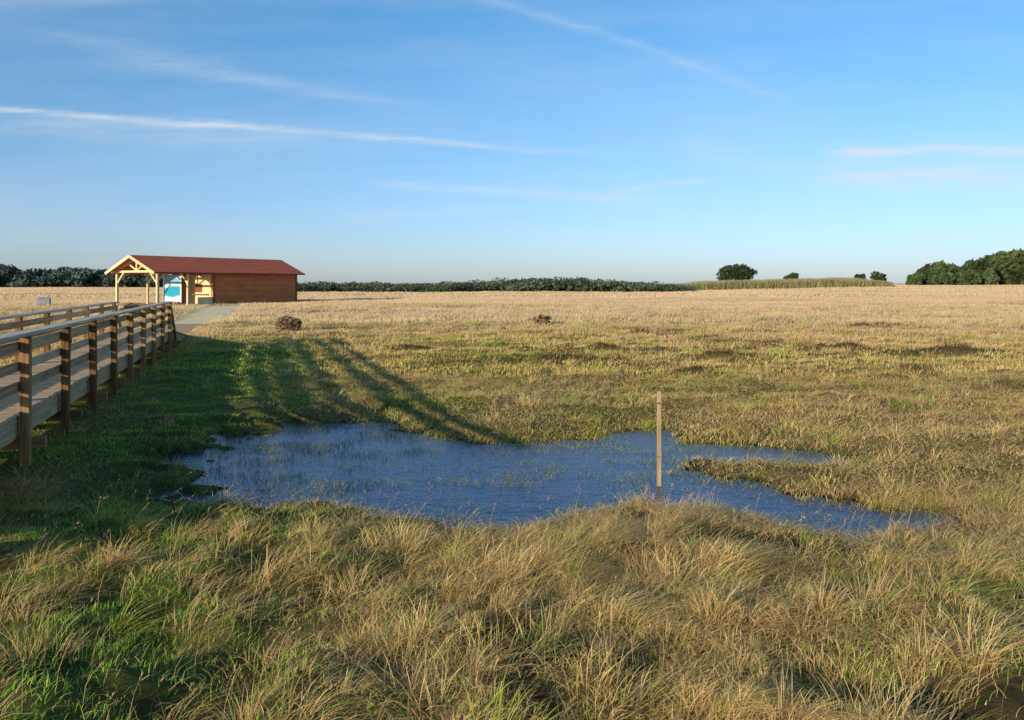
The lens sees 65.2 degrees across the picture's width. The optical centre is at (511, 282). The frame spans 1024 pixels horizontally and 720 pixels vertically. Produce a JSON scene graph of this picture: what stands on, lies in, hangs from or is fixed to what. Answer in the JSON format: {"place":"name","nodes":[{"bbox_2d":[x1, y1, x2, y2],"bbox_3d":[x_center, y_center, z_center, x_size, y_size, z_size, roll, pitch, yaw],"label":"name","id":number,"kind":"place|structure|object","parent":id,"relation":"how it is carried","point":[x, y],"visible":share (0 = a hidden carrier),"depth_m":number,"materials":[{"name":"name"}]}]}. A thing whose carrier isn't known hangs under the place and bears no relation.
{"place":"outdoors","nodes":[
{"label":"outdoors","id":0,"kind":"place"},
{"bbox_2d":[156,324,203,334],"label":"earth path","id":1,"kind":"structure","parent":0,"point":[183,328],"depth_m":41.62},
{"bbox_2d":[175,306,239,323],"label":"pale path","id":2,"kind":"structure","parent":0,"point":[203,315],"depth_m":57.12,"materials":[{"name":"beige concrete"}]},
{"bbox_2d":[0,283,1023,719],"bbox_3d":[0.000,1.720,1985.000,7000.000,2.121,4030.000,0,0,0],"label":"ground","id":3,"kind":"structure","parent":0,"point":[152,689],"depth_m":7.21,"materials":[{"name":"green plant"}]},
{"bbox_2d":[37,297,50,305],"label":"stone marker","id":4,"kind":"object","parent":3,"relation":"on","point":[43,301],"visible":0.56,"depth_m":79.75,"materials":[{"name":"white stone"}]},
{"bbox_2d":[0,264,168,287],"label":"distant wood","id":5,"kind":"object","parent":3,"relation":"on","point":[14,276],"visible":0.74,"depth_m":405.08,"materials":[{"name":"green plant"}]},
{"bbox_2d":[0,329,187,449],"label":"boardwalk","id":6,"kind":"structure","parent":3,"relation":"on","point":[46,399],"depth_m":13.80,"materials":[{"name":"grey wood"}]},
{"bbox_2d":[0,302,121,361],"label":"railing","id":7,"kind":"object","parent":6,"relation":"attached to","point":[19,324],"visible":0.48,"depth_m":18.32,"materials":[{"name":"brown wood"}]},
{"bbox_2d":[0,301,176,466],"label":"railing","id":8,"kind":"object","parent":6,"relation":"attached to","point":[26,343],"visible":0.86,"depth_m":12.46,"materials":[{"name":"brown wood"}]},
{"bbox_2d":[120,303,150,314],"bbox_3d":[-27.218,1.920,58.003,2.218,1.140,1.685,0,0,0],"label":"heath shrub","id":9,"kind":"object","parent":3,"relation":"on","point":[129,306],"visible":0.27,"depth_m":57.79,"materials":[{"name":"green plant"}]},
{"bbox_2d":[105,255,304,306],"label":"timber hut","id":10,"kind":"object","parent":3,"relation":"on","point":[201,280],"visible":0.88,"depth_m":90.46,"materials":[{"name":"brown wood"}]},
{"bbox_2d":[195,284,201,291],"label":"sign","id":11,"kind":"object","parent":10,"relation":"in","point":[198,287],"depth_m":90.06,"materials":[{"name":"brown wood"}]},
{"bbox_2d":[274,316,301,331],"bbox_3d":[-10.495,1.927,37.581,1.319,0.868,1.244,0,0,0],"label":"heath shrub","id":12,"kind":"object","parent":3,"relation":"on","point":[290,323],"visible":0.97,"depth_m":37.31,"materials":[{"name":"brown plant"}]},
{"bbox_2d":[297,276,698,292],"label":"distant wood","id":13,"kind":"object","parent":3,"relation":"on","point":[570,284],"visible":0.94,"depth_m":188.43,"materials":[{"name":"green plant"}]},
{"bbox_2d":[0,295,1023,378],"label":"meadow grass","id":14,"kind":"structure","parent":3,"relation":"on","point":[719,312],"depth_m":39.54,"materials":[{"name":"beige plant"}]},
{"bbox_2d":[0,284,1023,298],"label":"straw grass","id":15,"kind":"structure","parent":3,"relation":"on","point":[934,291],"depth_m":161.84,"materials":[{"name":"beige plant"}]},
{"bbox_2d":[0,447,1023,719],"bbox_3d":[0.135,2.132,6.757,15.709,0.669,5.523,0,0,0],"label":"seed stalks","id":16,"kind":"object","parent":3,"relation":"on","point":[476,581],"visible":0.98,"depth_m":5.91,"materials":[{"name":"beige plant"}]},
{"bbox_2d":[531,314,551,325],"bbox_3d":[1.626,2.043,43.570,1.154,0.703,1.072,0,0,0],"label":"heath shrub","id":17,"kind":"object","parent":3,"relation":"on","point":[540,319],"visible":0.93,"depth_m":43.35,"materials":[{"name":"brown plant"}]},
{"bbox_2d":[716,263,757,280],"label":"oak tree","id":18,"kind":"object","parent":3,"relation":"on","point":[743,271],"visible":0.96,"depth_m":272.08,"materials":[{"name":"green plant"}]},
{"bbox_2d":[675,277,892,289],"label":"maize crop","id":19,"kind":"object","parent":3,"relation":"on","point":[782,283],"visible":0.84,"depth_m":238.51,"materials":[{"name":"green plant"}]},
{"bbox_2d":[783,272,798,279],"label":"oak tree","id":20,"kind":"object","parent":3,"relation":"on","point":[792,275],"visible":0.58,"depth_m":288.87,"materials":[{"name":"green plant"}]},
{"bbox_2d":[854,273,865,279],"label":"oak tree","id":21,"kind":"object","parent":3,"relation":"on","point":[861,276],"visible":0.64,"depth_m":304.77,"materials":[{"name":"green plant"}]},
{"bbox_2d":[870,271,886,280],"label":"oak tree","id":22,"kind":"object","parent":3,"relation":"on","point":[878,276],"visible":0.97,"depth_m":298.42,"materials":[{"name":"green plant"}]},
{"bbox_2d":[905,248,1023,284],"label":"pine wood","id":23,"kind":"object","parent":3,"relation":"on","point":[1003,267],"visible":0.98,"depth_m":298.96,"materials":[{"name":"green plant"}]},
{"bbox_2d":[0,0,1023,282],"label":"sky","id":24,"kind":"structure","parent":0,"point":[337,141],"materials":[{"name":"blue"}]},
{"bbox_2d":[150,421,958,541],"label":"water","id":25,"kind":"structure","parent":0,"point":[514,500],"depth_m":10.28,"materials":[{"name":"blue liquid"}]},
{"bbox_2d":[140,417,957,541],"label":"pond rushes","id":26,"kind":"object","parent":25,"relation":"in","point":[349,440],"visible":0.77,"depth_m":10.83,"materials":[{"name":"green plant"}]},
{"bbox_2d":[657,391,661,485],"bbox_3d":[1.810,2.090,9.852,0.050,1.520,0.041,0,0,-9],"label":"marker stake","id":27,"kind":"object","parent":25,"relation":"in","point":[659,403],"visible":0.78,"depth_m":9.84,"materials":[{"name":"brown wood"}]}
]}

